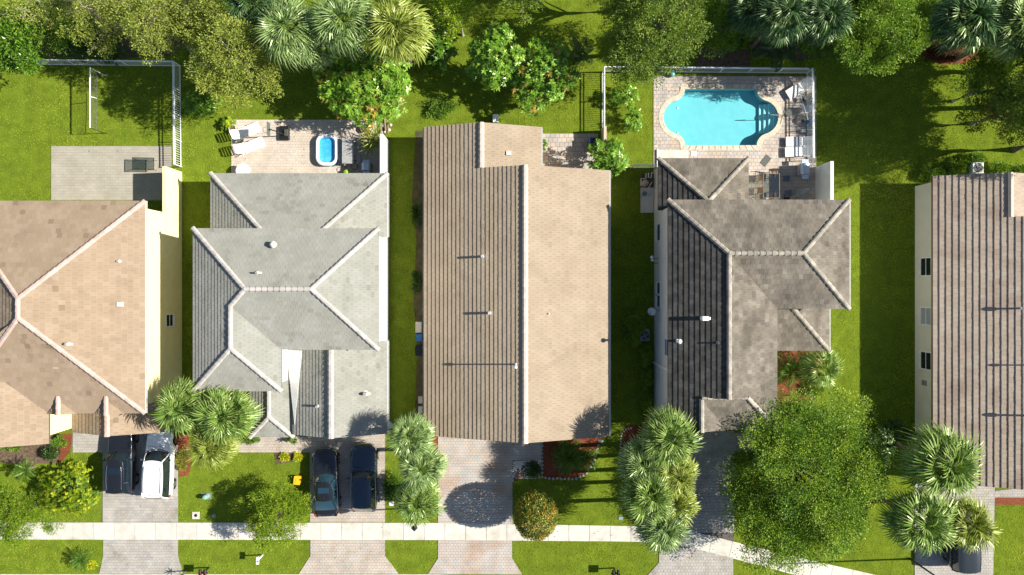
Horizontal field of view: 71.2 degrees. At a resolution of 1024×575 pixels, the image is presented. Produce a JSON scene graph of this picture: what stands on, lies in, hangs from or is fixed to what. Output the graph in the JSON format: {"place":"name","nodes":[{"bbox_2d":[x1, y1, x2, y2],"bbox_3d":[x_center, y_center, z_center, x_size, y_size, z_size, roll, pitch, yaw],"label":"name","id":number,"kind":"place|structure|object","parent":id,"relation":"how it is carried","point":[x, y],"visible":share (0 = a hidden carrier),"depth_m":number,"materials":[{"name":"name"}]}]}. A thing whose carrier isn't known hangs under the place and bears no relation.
{"place":"outdoors","nodes":[
{"label":"outdoors","id":0,"kind":"place"},
{"bbox_2d":[0,199,181,446],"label":"house","id":1,"kind":"structure","parent":0,"point":[91,317],"depth_m":45.32,"materials":[{"name":"beige tile"}]},
{"bbox_2d":[73,432,182,573],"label":"driveway","id":2,"kind":"structure","parent":0,"point":[155,556],"depth_m":51.96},
{"bbox_2d":[102,434,138,494],"bbox_3d":[-28.016,12.386,51.123,2.302,1.826,4.759,0,90,0],"label":"parked car","id":3,"kind":"object","parent":2,"relation":"on","point":[121,476],"visible":0.79,"depth_m":50.76,"materials":[{"name":"black paint"}]},
{"bbox_2d":[140,428,177,498],"bbox_3d":[-25.300,12.632,51.108,2.402,1.856,5.000,2,90,0],"label":"parked car","id":4,"kind":"object","parent":2,"relation":"on","point":[158,480],"visible":0.87,"depth_m":50.66,"materials":[{"name":"white paint"}]},
{"bbox_2d":[234,434,397,573],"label":"driveway","id":5,"kind":"structure","parent":0,"point":[327,556],"depth_m":51.96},
{"bbox_2d":[309,447,341,516],"bbox_3d":[-13.355,13.974,51.258,2.302,1.556,4.865,-2,90,0],"label":"parked car","id":6,"kind":"object","parent":5,"relation":"on","point":[327,500],"visible":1,"depth_m":51.04,"materials":[{"name":"black paint"}]},
{"bbox_2d":[346,442,378,511],"bbox_3d":[-10.613,13.633,51.153,2.362,1.766,4.850,0,90,0],"label":"parked car","id":7,"kind":"object","parent":5,"relation":"on","point":[364,494],"visible":1,"depth_m":50.90,"materials":[{"name":"blue paint"}]},
{"bbox_2d":[0,522,873,574],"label":"sidewalk","id":8,"kind":"structure","parent":0,"point":[228,531],"depth_m":51.95,"materials":[{"name":"concrete"}]},
{"bbox_2d":[428,437,541,573],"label":"driveway","id":9,"kind":"structure","parent":0,"point":[476,485],"depth_m":51.96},
{"bbox_2d":[0,0,1023,574],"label":"ground","id":10,"kind":"structure","parent":0,"point":[400,290],"depth_m":52.00,"materials":[{"name":"green plant"}]},
{"bbox_2d":[0,3,54,76],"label":"leafy tree","id":11,"kind":"object","parent":10,"relation":"on","point":[12,55],"visible":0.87,"depth_m":47.60,"materials":[{"name":"green plant"}]},
{"bbox_2d":[0,434,60,464],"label":"soil bed","id":12,"kind":"object","parent":10,"relation":"on","point":[32,452],"visible":0.62,"depth_m":51.98,"materials":[{"name":"brown soil"}]},
{"bbox_2d":[0,480,65,548],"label":"leafy tree","id":13,"kind":"object","parent":10,"relation":"on","point":[14,519],"visible":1,"depth_m":48.84,"materials":[{"name":"green plant"}]},
{"bbox_2d":[33,459,101,515],"bbox_3d":[-31.823,14.279,50.989,4.779,2.064,4.012,0,90,0],"label":"shrub","id":14,"kind":"object","parent":10,"relation":"on","point":[48,487],"visible":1,"depth_m":50.76,"materials":[{"name":"green plant"}]},
{"bbox_2d":[2,59,181,166],"bbox_3d":[-29.202,-15.286,51.385,15.437,1.230,6.441,29,90,0],"label":"picket fence","id":15,"kind":"object","parent":10,"relation":"on","point":[138,61],"visible":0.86,"depth_m":51.16,"materials":[{"name":"white"}]},
{"bbox_2d":[51,146,170,199],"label":"patio","id":16,"kind":"structure","parent":10,"relation":"on","point":[95,173],"depth_m":51.96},
{"bbox_2d":[24,0,210,57],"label":"soil bed","id":17,"kind":"object","parent":10,"relation":"on","point":[129,51],"visible":0.22,"depth_m":51.98,"materials":[{"name":"brown soil"}]},
{"bbox_2d":[0,0,67,44],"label":"leafy tree","id":18,"kind":"object","parent":17,"relation":"on","point":[45,20],"visible":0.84,"depth_m":47.10,"materials":[{"name":"green plant"}]},
{"bbox_2d":[19,0,77,56],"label":"leafy tree","id":19,"kind":"object","parent":17,"relation":"on","point":[53,39],"visible":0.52,"depth_m":48.61,"materials":[{"name":"green plant"}]},
{"bbox_2d":[57,15,114,63],"bbox_3d":[-30.474,-17.614,50.731,3.634,2.586,3.349,-37,90,0],"label":"shrub","id":20,"kind":"object","parent":17,"relation":"on","point":[75,50],"visible":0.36,"depth_m":50.44,"materials":[{"name":"green plant"}]},
{"bbox_2d":[55,0,148,58],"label":"leafy tree","id":21,"kind":"object","parent":17,"relation":"on","point":[110,18],"visible":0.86,"depth_m":46.55,"materials":[{"name":"green plant"}]},
{"bbox_2d":[110,0,198,66],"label":"leafy tree","id":22,"kind":"object","parent":10,"relation":"on","point":[135,6],"visible":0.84,"depth_m":45.95,"materials":[{"name":"green plant"}]},
{"bbox_2d":[162,166,181,215],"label":"garden wall","id":23,"kind":"structure","parent":10,"relation":"on","point":[171,191],"depth_m":50.40,"materials":[{"name":"beige paint"}]},
{"bbox_2d":[148,374,207,438],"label":"fan palm","id":24,"kind":"object","parent":10,"relation":"on","point":[170,408],"visible":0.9,"depth_m":45.79,"materials":[{"name":"green plant"}]},
{"bbox_2d":[158,0,227,44],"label":"leafy tree","id":25,"kind":"object","parent":10,"relation":"on","point":[181,6],"visible":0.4,"depth_m":45.99,"materials":[{"name":"green plant"}]},
{"bbox_2d":[180,87,222,118],"bbox_3d":[-22.301,-13.285,51.396,3.116,1.258,2.416,0,90,0],"label":"shrub","id":26,"kind":"object","parent":10,"relation":"on","point":[201,110],"visible":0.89,"depth_m":51.17,"materials":[{"name":"green plant"}]},
{"bbox_2d":[183,426,242,472],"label":"fan palm","id":27,"kind":"object","parent":10,"relation":"on","point":[201,451],"visible":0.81,"depth_m":46.53,"materials":[{"name":"green plant"}]},
{"bbox_2d":[188,382,263,446],"bbox_3d":[-18.478,8.141,48.269,4.540,7.462,4.438,0,90,0],"label":"fan palm","id":28,"kind":"object","parent":10,"relation":"on","point":[217,428],"visible":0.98,"depth_m":45.59,"materials":[{"name":"green plant"}]},
{"bbox_2d":[171,0,284,115],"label":"leafy tree","id":29,"kind":"object","parent":10,"relation":"on","point":[221,64],"visible":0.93,"depth_m":45.62,"materials":[{"name":"green plant"}]},
{"bbox_2d":[220,0,283,36],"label":"fan palm","id":30,"kind":"object","parent":10,"relation":"on","point":[250,14],"visible":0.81,"depth_m":45.33,"materials":[{"name":"green plant"}]},
{"bbox_2d":[245,474,312,553],"bbox_3d":[-16.039,15.756,49.981,4.684,4.078,5.375,0,90,0],"label":"leafy tree","id":31,"kind":"object","parent":10,"relation":"on","point":[289,505],"visible":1,"depth_m":49.11,"materials":[{"name":"green plant"}]},
{"bbox_2d":[251,0,326,73],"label":"fan palm","id":32,"kind":"object","parent":10,"relation":"on","point":[271,22],"visible":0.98,"depth_m":44.20,"materials":[{"name":"green plant"}]},
{"bbox_2d":[191,171,388,438],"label":"house","id":33,"kind":"structure","parent":10,"relation":"on","point":[291,302],"depth_m":46.30,"materials":[{"name":"grey tile"}]},
{"bbox_2d":[231,120,382,172],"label":"patio","id":34,"kind":"structure","parent":10,"relation":"on","point":[275,154],"depth_m":51.96,"materials":[{"name":"beige stone"}]},
{"bbox_2d":[316,134,337,165],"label":"inflatable pool","id":35,"kind":"structure","parent":34,"relation":"on","point":[326,149],"depth_m":51.76,"materials":[{"name":"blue plastic"}]},
{"bbox_2d":[338,138,359,163],"bbox_3d":[-11.755,-9.802,51.593,1.560,0.747,1.840,0,90,0],"label":"picnic table","id":36,"kind":"object","parent":34,"relation":"on","point":[347,150],"visible":1,"depth_m":51.22,"materials":[{"name":"white wood"}]},
{"bbox_2d":[357,123,388,159],"bbox_3d":[-9.956,-10.473,50.815,2.673,2.442,2.351,-39,90,0],"label":"yucca","id":37,"kind":"object","parent":34,"relation":"on","point":[374,137],"visible":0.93,"depth_m":50.56,"materials":[{"name":"green plant"}]},
{"bbox_2d":[293,25,342,70],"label":"fan palm","id":38,"kind":"object","parent":10,"relation":"on","point":[324,56],"visible":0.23,"depth_m":46.71,"materials":[{"name":"green plant"}]},
{"bbox_2d":[307,0,378,60],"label":"fan palm","id":39,"kind":"object","parent":10,"relation":"on","point":[345,33],"visible":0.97,"depth_m":43.80,"materials":[{"name":"green plant"}]},
{"bbox_2d":[312,46,413,132],"bbox_3d":[-10.208,-13.734,49.604,7.088,4.811,6.148,0,90,0],"label":"mango tree","id":40,"kind":"object","parent":10,"relation":"on","point":[383,83],"visible":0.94,"depth_m":48.28,"materials":[{"name":"green plant"}]},
{"bbox_2d":[380,134,388,172],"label":"garden wall","id":41,"kind":"structure","parent":10,"relation":"on","point":[384,157],"depth_m":50.19,"materials":[{"name":"white paint"}]},
{"bbox_2d":[381,471,403,506],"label":"shrub","id":42,"kind":"object","parent":10,"relation":"on","point":[391,490],"visible":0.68,"depth_m":51.20,"materials":[{"name":"green plant"}]},
{"bbox_2d":[359,0,437,68],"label":"fan palm","id":43,"kind":"object","parent":10,"relation":"on","point":[388,13],"visible":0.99,"depth_m":43.91,"materials":[{"name":"green plant"}]},
{"bbox_2d":[412,131,422,416],"bbox_3d":[-6.836,-0.418,51.980,0.873,0.001,21.964,0,90,0],"label":"soil bed","id":44,"kind":"object","parent":10,"relation":"on","point":[417,194],"visible":0.64,"depth_m":51.98,"materials":[{"name":"brown soil"}]},
{"bbox_2d":[386,409,437,461],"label":"fan palm","id":45,"kind":"object","parent":44,"relation":"on","point":[401,442],"visible":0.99,"depth_m":45.80,"materials":[{"name":"green plant"}]},
{"bbox_2d":[390,478,446,527],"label":"fan palm","id":46,"kind":"object","parent":10,"relation":"on","point":[413,512],"visible":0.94,"depth_m":47.19,"materials":[{"name":"green plant"}]},
{"bbox_2d":[396,441,450,492],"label":"fan palm","id":47,"kind":"object","parent":10,"relation":"on","point":[414,475],"visible":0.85,"depth_m":46.29,"materials":[{"name":"green plant"}]},
{"bbox_2d":[415,24,458,73],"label":"young tree","id":48,"kind":"object","parent":10,"relation":"on","point":[437,56],"visible":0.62,"depth_m":50.16,"materials":[{"name":"green plant"}]},
{"bbox_2d":[423,95,457,119],"bbox_3d":[-5.099,-13.030,51.660,2.495,0.799,1.888,-19,90,0],"label":"shrub","id":49,"kind":"object","parent":10,"relation":"on","point":[442,103],"visible":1,"depth_m":51.63,"materials":[{"name":"green plant"}]},
{"bbox_2d":[429,0,480,42],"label":"leafy tree","id":50,"kind":"object","parent":10,"relation":"on","point":[457,20],"visible":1,"depth_m":49.28,"materials":[{"name":"green plant"}]},
{"bbox_2d":[464,21,525,92],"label":"mango tree","id":51,"kind":"object","parent":10,"relation":"on","point":[492,43],"visible":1,"depth_m":48.47,"materials":[{"name":"green plant"}]},
{"bbox_2d":[423,122,610,443],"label":"house","id":52,"kind":"structure","parent":10,"relation":"on","point":[516,291],"depth_m":48.01,"materials":[{"name":"brown tile"}]},
{"bbox_2d":[496,0,546,26],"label":"leafy tree","id":53,"kind":"object","parent":10,"relation":"on","point":[524,3],"visible":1,"depth_m":46.98,"materials":[{"name":"green plant"}]},
{"bbox_2d":[513,489,558,541],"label":"topiary tree","id":54,"kind":"object","parent":10,"relation":"on","point":[531,506],"visible":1,"depth_m":48.30,"materials":[{"name":"green plant"}]},
{"bbox_2d":[507,35,580,116],"bbox_3d":[2.059,-14.815,49.907,5.070,4.226,5.058,-26,90,0],"label":"mango tree","id":55,"kind":"object","parent":10,"relation":"on","point":[532,84],"visible":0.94,"depth_m":48.83,"materials":[{"name":"green plant"}]},
{"bbox_2d":[543,134,597,168],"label":"patio","id":56,"kind":"structure","parent":10,"relation":"on","point":[567,150],"depth_m":51.96,"materials":[{"name":"beige stone"}]},
{"bbox_2d":[542,437,602,477],"bbox_3d":[4.509,12.218,51.980,4.655,0.001,3.309,0,90,0],"label":"mulch bed","id":57,"kind":"object","parent":10,"relation":"on","point":[548,470],"visible":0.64,"depth_m":51.98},
{"bbox_2d":[551,440,587,474],"bbox_3d":[4.121,12.134,51.143,2.724,1.713,2.833,0,90,0],"label":"cycad","id":58,"kind":"object","parent":57,"relation":"on","point":[568,457],"visible":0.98,"depth_m":51.12,"materials":[{"name":"green plant"}]},
{"bbox_2d":[564,36,593,68],"bbox_3d":[4.805,-16.754,50.949,2.255,2.101,2.382,0,90,0],"label":"banana plant","id":59,"kind":"object","parent":10,"relation":"on","point":[577,51],"visible":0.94,"depth_m":50.81,"materials":[{"name":"green plant"}]},
{"bbox_2d":[588,136,629,177],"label":"plumeria tree","id":60,"kind":"object","parent":10,"relation":"on","point":[612,148],"visible":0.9,"depth_m":49.55,"materials":[{"name":"green plant"}]},
{"bbox_2d":[610,82,639,109],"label":"young tree","id":61,"kind":"object","parent":10,"relation":"on","point":[628,93],"visible":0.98,"depth_m":50.90,"materials":[{"name":"green plant"}]},
{"bbox_2d":[622,106,643,132],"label":"young tree","id":62,"kind":"object","parent":10,"relation":"on","point":[634,123],"visible":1,"depth_m":50.99,"materials":[{"name":"green plant"}]},
{"bbox_2d":[621,311,646,348],"bbox_3d":[8.755,3.038,51.373,1.915,1.314,2.768,0,90,0],"label":"shrub","id":63,"kind":"object","parent":10,"relation":"on","point":[638,323],"visible":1,"depth_m":51.18,"materials":[{"name":"green plant"}]},
{"bbox_2d":[620,425,648,451],"bbox_3d":[8.936,11.035,51.976,1.789,0.001,2.465,10,90,0],"label":"mulch bed","id":64,"kind":"object","parent":10,"relation":"on","point":[634,430],"visible":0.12,"depth_m":51.98,"materials":[{"name":"brown wood"}]},
{"bbox_2d":[616,433,672,489],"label":"fan palm","id":65,"kind":"object","parent":64,"relation":"on","point":[630,456],"visible":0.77,"depth_m":45.72,"materials":[{"name":"green plant"}]},
{"bbox_2d":[640,172,653,212],"bbox_3d":[9.775,-6.863,51.610,1.031,0.780,2.852,0,90,0],"label":"pool equipment","id":66,"kind":"object","parent":10,"relation":"on","point":[647,199],"visible":1,"depth_m":51.90,"materials":[{"name":"concrete"}]},
{"bbox_2d":[619,461,679,527],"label":"fan palm","id":67,"kind":"object","parent":10,"relation":"on","point":[655,507],"visible":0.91,"depth_m":45.09,"materials":[{"name":"green plant"}]},
{"bbox_2d":[597,0,714,90],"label":"leafy tree","id":68,"kind":"object","parent":10,"relation":"on","point":[633,32],"visible":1,"depth_m":45.83,"materials":[{"name":"green plant"}]},
{"bbox_2d":[633,496,693,554],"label":"fan palm","id":69,"kind":"object","parent":10,"relation":"on","point":[671,536],"visible":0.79,"depth_m":45.33,"materials":[{"name":"green plant"}]},
{"bbox_2d":[637,401,704,473],"bbox_3d":[9.910,9.538,47.935,4.502,8.131,4.133,-23,90,0],"label":"fan palm","id":70,"kind":"object","parent":10,"relation":"on","point":[661,424],"visible":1,"depth_m":44.98,"materials":[{"name":"green plant"}]},
{"bbox_2d":[651,480,699,530],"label":"fan palm","id":71,"kind":"object","parent":10,"relation":"on","point":[687,504],"visible":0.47,"depth_m":45.77,"materials":[{"name":"green plant"}]},
{"bbox_2d":[657,455,699,502],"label":"fan palm","id":72,"kind":"object","parent":10,"relation":"on","point":[686,476],"visible":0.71,"depth_m":45.39,"materials":[{"name":"green plant"}]},
{"bbox_2d":[602,66,814,160],"bbox_3d":[14.036,-12.455,51.385,14.977,1.230,6.539,0,90,0],"label":"picket fence","id":73,"kind":"object","parent":10,"relation":"on","point":[765,68],"visible":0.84,"depth_m":51.02,"materials":[{"name":"white"}]},
{"bbox_2d":[685,0,757,59],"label":"leafy tree","id":74,"kind":"object","parent":10,"relation":"on","point":[717,22],"visible":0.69,"depth_m":48.17,"materials":[{"name":"green plant"}]},
{"bbox_2d":[695,47,749,73],"bbox_3d":[15.309,-16.509,51.980,4.000,0.001,1.927,0,90,0],"label":"soil bed","id":75,"kind":"object","parent":10,"relation":"on","point":[737,58],"visible":0.75,"depth_m":51.98,"materials":[{"name":"brown soil"}]},
{"bbox_2d":[654,76,815,199],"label":"pool deck","id":76,"kind":"structure","parent":10,"relation":"on","point":[793,124],"depth_m":51.96,"materials":[{"name":"grey stone"}]},
{"bbox_2d":[659,84,782,149],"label":"swimming pool","id":77,"kind":"structure","parent":76,"relation":"in","point":[729,117],"depth_m":52.70,"materials":[{"name":"liquid"}]},
{"bbox_2d":[723,0,775,38],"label":"fan palm","id":78,"kind":"object","parent":10,"relation":"on","point":[736,8],"visible":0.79,"depth_m":46.56,"materials":[{"name":"green plant"}]},
{"bbox_2d":[652,149,850,434],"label":"house","id":79,"kind":"structure","parent":10,"relation":"on","point":[746,289],"depth_m":45.92,"materials":[{"name":"tile"}]},
{"bbox_2d":[747,0,814,48],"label":"fan palm","id":80,"kind":"object","parent":10,"relation":"on","point":[796,13],"visible":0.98,"depth_m":45.28,"materials":[{"name":"green plant"}]},
{"bbox_2d":[778,351,824,412],"bbox_3d":[21.145,6.891,51.980,3.600,0.001,4.727,0,90,0],"label":"mulch bed","id":81,"kind":"object","parent":10,"relation":"on","point":[784,387],"visible":0.1,"depth_m":51.98,"materials":[{"name":"brown wood"}]},
{"bbox_2d":[777,351,815,391],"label":"feather palm","id":82,"kind":"object","parent":81,"relation":"on","point":[794,366],"visible":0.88,"depth_m":50.21,"materials":[{"name":"green plant"}]},
{"bbox_2d":[796,347,844,389],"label":"fan palm","id":83,"kind":"object","parent":81,"relation":"on","point":[822,377],"visible":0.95,"depth_m":49.34,"materials":[{"name":"green plant"}]},
{"bbox_2d":[753,5,856,60],"bbox_3d":[21.400,-19.255,51.980,7.818,0.001,5.527,0,90,0],"label":"soil bed","id":84,"kind":"object","parent":10,"relation":"on","point":[801,56],"visible":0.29,"depth_m":51.98,"materials":[{"name":"brown soil"}]},
{"bbox_2d":[752,15,806,71],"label":"feather palm","id":85,"kind":"object","parent":84,"relation":"on","point":[766,45],"visible":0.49,"depth_m":49.82,"materials":[{"name":"green plant"}]},
{"bbox_2d":[796,28,845,69],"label":"leafy tree","id":86,"kind":"object","parent":84,"relation":"on","point":[818,51],"visible":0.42,"depth_m":49.26,"materials":[{"name":"green plant"}]},
{"bbox_2d":[787,0,857,50],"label":"fan palm","id":87,"kind":"object","parent":84,"relation":"on","point":[840,11],"visible":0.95,"depth_m":45.21,"materials":[{"name":"green plant"}]},
{"bbox_2d":[825,0,934,76],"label":"leafy tree","id":88,"kind":"object","parent":84,"relation":"on","point":[901,15],"visible":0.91,"depth_m":45.79,"materials":[{"name":"green plant"}]},
{"bbox_2d":[715,385,898,574],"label":"oak tree","id":89,"kind":"object","parent":10,"relation":"on","point":[795,441],"visible":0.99,"depth_m":46.12,"materials":[{"name":"green plant"}]},
{"bbox_2d":[815,161,833,199],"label":"garden wall","id":90,"kind":"structure","parent":10,"relation":"on","point":[824,181],"depth_m":50.45,"materials":[{"name":"white paint"}]},
{"bbox_2d":[858,426,896,467],"bbox_3d":[25.952,11.332,51.013,3.225,2.021,2.903,0,90,0],"label":"shrub","id":91,"kind":"object","parent":10,"relation":"on","point":[889,442],"visible":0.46,"depth_m":50.69,"materials":[{"name":"green plant"}]},
{"bbox_2d":[877,419,912,442],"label":"shrub","id":92,"kind":"object","parent":10,"relation":"on","point":[891,430],"visible":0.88,"depth_m":50.90,"materials":[{"name":"green plant"}]},
{"bbox_2d":[873,485,960,556],"bbox_3d":[26.248,15.062,48.058,5.224,7.884,5.100,0,90,0],"label":"fan palm","id":93,"kind":"object","parent":10,"relation":"on","point":[901,515],"visible":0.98,"depth_m":45.43,"materials":[{"name":"green plant"}]},
{"bbox_2d":[898,0,956,44],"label":"leafy tree","id":94,"kind":"object","parent":10,"relation":"on","point":[924,6],"visible":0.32,"depth_m":48.07,"materials":[{"name":"green plant"}]},
{"bbox_2d":[887,419,984,500],"bbox_3d":[27.214,10.861,47.711,5.865,8.579,5.424,0,90,0],"label":"fan palm","id":95,"kind":"object","parent":10,"relation":"on","point":[962,475],"visible":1,"depth_m":44.66,"materials":[{"name":"green plant"}]},
{"bbox_2d":[925,45,978,64],"bbox_3d":[32.036,-16.927,51.980,4.000,0.001,1.454,0,90,0],"label":"soil bed","id":96,"kind":"object","parent":10,"relation":"on","point":[961,61],"visible":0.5,"depth_m":51.98,"materials":[{"name":"brown soil"}]},
{"bbox_2d":[921,43,962,61],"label":"shrub","id":97,"kind":"object","parent":96,"relation":"on","point":[933,51],"visible":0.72,"depth_m":51.50,"materials":[{"name":"red plant"}]},
{"bbox_2d":[952,0,1023,64],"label":"fan palm","id":98,"kind":"object","parent":96,"relation":"on","point":[1002,40],"visible":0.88,"depth_m":45.20,"materials":[{"name":"green plant"}]},
{"bbox_2d":[906,0,1001,58],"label":"fan palm","id":99,"kind":"object","parent":10,"relation":"on","point":[945,27],"visible":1,"depth_m":44.86,"materials":[{"name":"green plant"}]},
{"bbox_2d":[930,494,1002,554],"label":"fan palm","id":100,"kind":"object","parent":10,"relation":"on","point":[980,528],"visible":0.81,"depth_m":46.20,"materials":[{"name":"green plant"}]},
{"bbox_2d":[951,52,1021,123],"bbox_3d":[32.218,-13.745,49.319,4.339,5.373,4.184,-24,90,0],"label":"leafy tree","id":101,"kind":"object","parent":10,"relation":"on","point":[976,85],"visible":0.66,"depth_m":48.24,"materials":[{"name":"green plant"}]},
{"bbox_2d":[959,35,1018,86],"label":"leafy tree","id":102,"kind":"object","parent":10,"relation":"on","point":[982,54],"visible":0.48,"depth_m":48.96,"materials":[{"name":"green plant"}]},
{"bbox_2d":[954,68,1023,147],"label":"leafy tree","id":103,"kind":"object","parent":10,"relation":"on","point":[993,115],"visible":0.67,"depth_m":48.10,"materials":[{"name":"green plant"}]},
{"bbox_2d":[988,52,1023,134],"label":"leafy tree","id":104,"kind":"object","parent":10,"relation":"on","point":[1003,107],"visible":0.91,"depth_m":45.45,"materials":[{"name":"green plant"}]},
{"bbox_2d":[648,431,755,574],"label":"driveway","id":105,"kind":"structure","parent":0,"point":[709,516],"depth_m":51.96,"materials":[{"name":"grey"}]},
{"bbox_2d":[915,172,1023,489],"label":"house","id":106,"kind":"structure","parent":0,"point":[969,301],"depth_m":48.47,"materials":[{"name":"beige tile"}]},
{"bbox_2d":[915,484,1023,574],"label":"driveway","id":107,"kind":"structure","parent":0,"point":[935,563],"depth_m":51.96,"materials":[{"name":"grey"}]},
{"bbox_2d":[942,512,980,573],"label":"parked car","id":108,"kind":"object","parent":107,"relation":"on","point":[960,561],"visible":0.45,"depth_m":50.24,"materials":[{"name":"grey paint"}]},
{"label":"street","id":109,"kind":"structure","parent":0,"visible":0},
{"bbox_2d":[0,574,449,574],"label":"kerb","id":110,"kind":"structure","parent":109,"relation":"on","point":[225,574],"depth_m":51.94,"materials":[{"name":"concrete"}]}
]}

